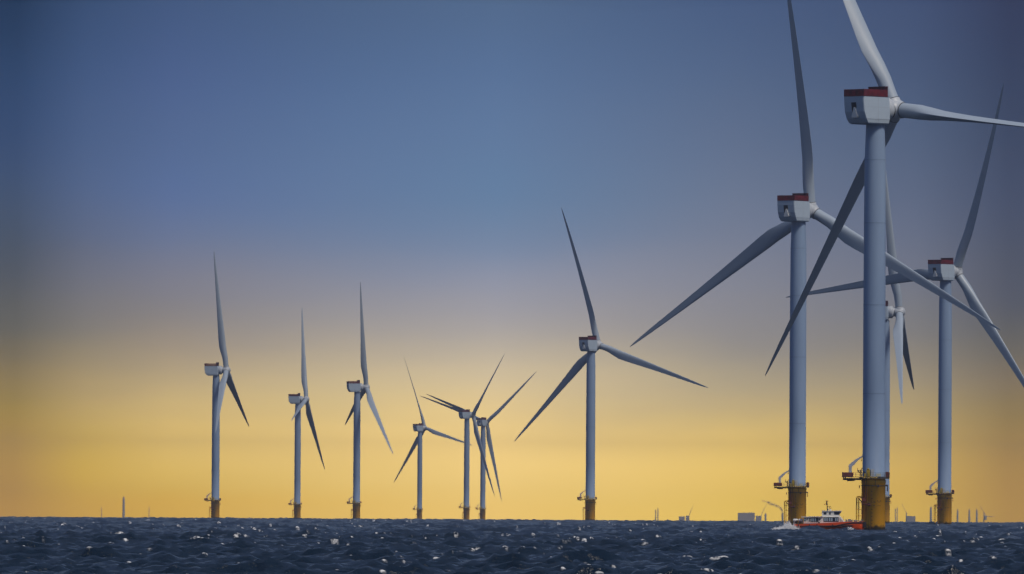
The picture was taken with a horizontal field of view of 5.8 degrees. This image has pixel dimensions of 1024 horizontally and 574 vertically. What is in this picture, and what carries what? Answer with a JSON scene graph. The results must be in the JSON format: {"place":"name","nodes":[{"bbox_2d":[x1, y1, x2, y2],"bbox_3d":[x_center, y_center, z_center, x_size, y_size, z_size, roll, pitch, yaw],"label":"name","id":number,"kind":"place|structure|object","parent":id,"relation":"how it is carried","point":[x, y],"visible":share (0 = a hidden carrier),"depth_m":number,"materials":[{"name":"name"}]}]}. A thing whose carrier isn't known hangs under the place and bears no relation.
{"place":"outdoors","nodes":[
{"label":"outdoors","id":0,"kind":"place"},
{"bbox_2d":[0,516,1023,573],"bbox_3d":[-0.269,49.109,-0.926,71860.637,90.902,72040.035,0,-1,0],"label":"sea","id":1,"kind":"structure","parent":0,"point":[115,545],"depth_m":1269.90,"materials":[{"name":"liquid"}]},
{"bbox_2d":[122,497,124,516],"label":"tower","id":2,"kind":"structure","parent":1,"relation":"on","point":[123,511],"depth_m":34488.77,"materials":[{"name":"concrete"}]},
{"bbox_2d":[204,253,248,517],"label":"wind turbine","id":3,"kind":"object","parent":1,"relation":"in","point":[214,370],"visible":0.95,"depth_m":8422.78,"materials":[{"name":"yellow paint"}]},
{"bbox_2d":[288,311,324,517],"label":"wind turbine","id":4,"kind":"object","parent":1,"relation":"in","point":[298,401],"visible":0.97,"depth_m":10436.53,"materials":[{"name":"yellow paint"}]},
{"bbox_2d":[345,282,392,517],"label":"wind turbine","id":5,"kind":"object","parent":1,"relation":"in","point":[356,387],"visible":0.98,"depth_m":9448.57,"materials":[{"name":"yellow paint"}]},
{"bbox_2d":[394,365,470,518],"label":"wind turbine","id":6,"kind":"object","parent":1,"relation":"in","point":[421,428],"visible":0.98,"depth_m":13470.55,"materials":[{"name":"yellow paint"}]},
{"bbox_2d":[427,355,503,518],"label":"wind turbine","id":7,"kind":"object","parent":1,"relation":"in","point":[466,414],"visible":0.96,"depth_m":11833.81,"materials":[{"name":"yellow paint"}]},
{"bbox_2d":[421,372,535,518],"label":"wind turbine","id":8,"kind":"object","parent":1,"relation":"in","point":[482,422],"visible":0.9,"depth_m":12705.10,"materials":[{"name":"yellow paint"}]},
{"bbox_2d":[515,208,707,519],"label":"wind turbine","id":9,"kind":"object","parent":1,"relation":"in","point":[591,346],"visible":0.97,"depth_m":7100.09,"materials":[{"name":"yellow paint"}]},
{"bbox_2d":[679,507,692,520],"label":"harbour crane","id":10,"kind":"object","parent":1,"relation":"on","point":[683,518],"visible":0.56,"depth_m":34481.16,"materials":[{"name":"white metal"}]},
{"bbox_2d":[738,512,754,520],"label":"storage block","id":11,"kind":"structure","parent":1,"relation":"on","point":[749,516],"depth_m":34476.19,"materials":[{"name":"white"}]},
{"bbox_2d":[756,504,766,520],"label":"harbour crane","id":12,"kind":"object","parent":1,"relation":"on","point":[758,518],"visible":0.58,"depth_m":34481.20,"materials":[{"name":"white metal"}]},
{"bbox_2d":[772,520,799,529],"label":"spray","id":13,"kind":"object","parent":1,"relation":"on","point":[788,526],"visible":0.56,"depth_m":2920.66,"materials":[{"name":"white liquid"}]},
{"bbox_2d":[630,0,999,524],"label":"wind turbine","id":14,"kind":"object","parent":1,"relation":"in","point":[797,212],"visible":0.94,"depth_m":3956.61,"materials":[{"name":"yellow paint"}]},
{"bbox_2d":[793,501,865,529],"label":"crew boat","id":15,"kind":"object","parent":1,"relation":"on","point":[829,519],"visible":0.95,"depth_m":2921.46,"materials":[{"name":"red metal"}]},
{"bbox_2d":[765,0,1023,529],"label":"wind turbine","id":16,"kind":"object","parent":1,"relation":"in","point":[880,110],"visible":0.98,"depth_m":2966.94,"materials":[{"name":"yellow paint"}]},
{"bbox_2d":[878,175,913,522],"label":"wind turbine","id":17,"kind":"object","parent":1,"relation":"in","point":[898,311],"visible":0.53,"depth_m":5916.81,"materials":[{"name":"yellow paint"}]},
{"bbox_2d":[786,83,1023,523],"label":"wind turbine","id":18,"kind":"object","parent":1,"relation":"in","point":[945,272],"visible":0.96,"depth_m":4932.47,"materials":[{"name":"yellow paint"}]},
{"bbox_2d":[902,505,914,521],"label":"harbour crane","id":19,"kind":"object","parent":1,"relation":"on","point":[910,518],"visible":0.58,"depth_m":34481.19,"materials":[{"name":"white metal"}]},
{"bbox_2d":[980,506,991,521],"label":"harbour crane","id":20,"kind":"object","parent":1,"relation":"on","point":[984,517],"visible":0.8,"depth_m":34491.08,"materials":[{"name":"white metal"}]},
{"bbox_2d":[0,0,1023,522],"label":"sky","id":21,"kind":"structure","parent":0,"point":[427,155],"materials":[{"name":"blue"}]}
]}

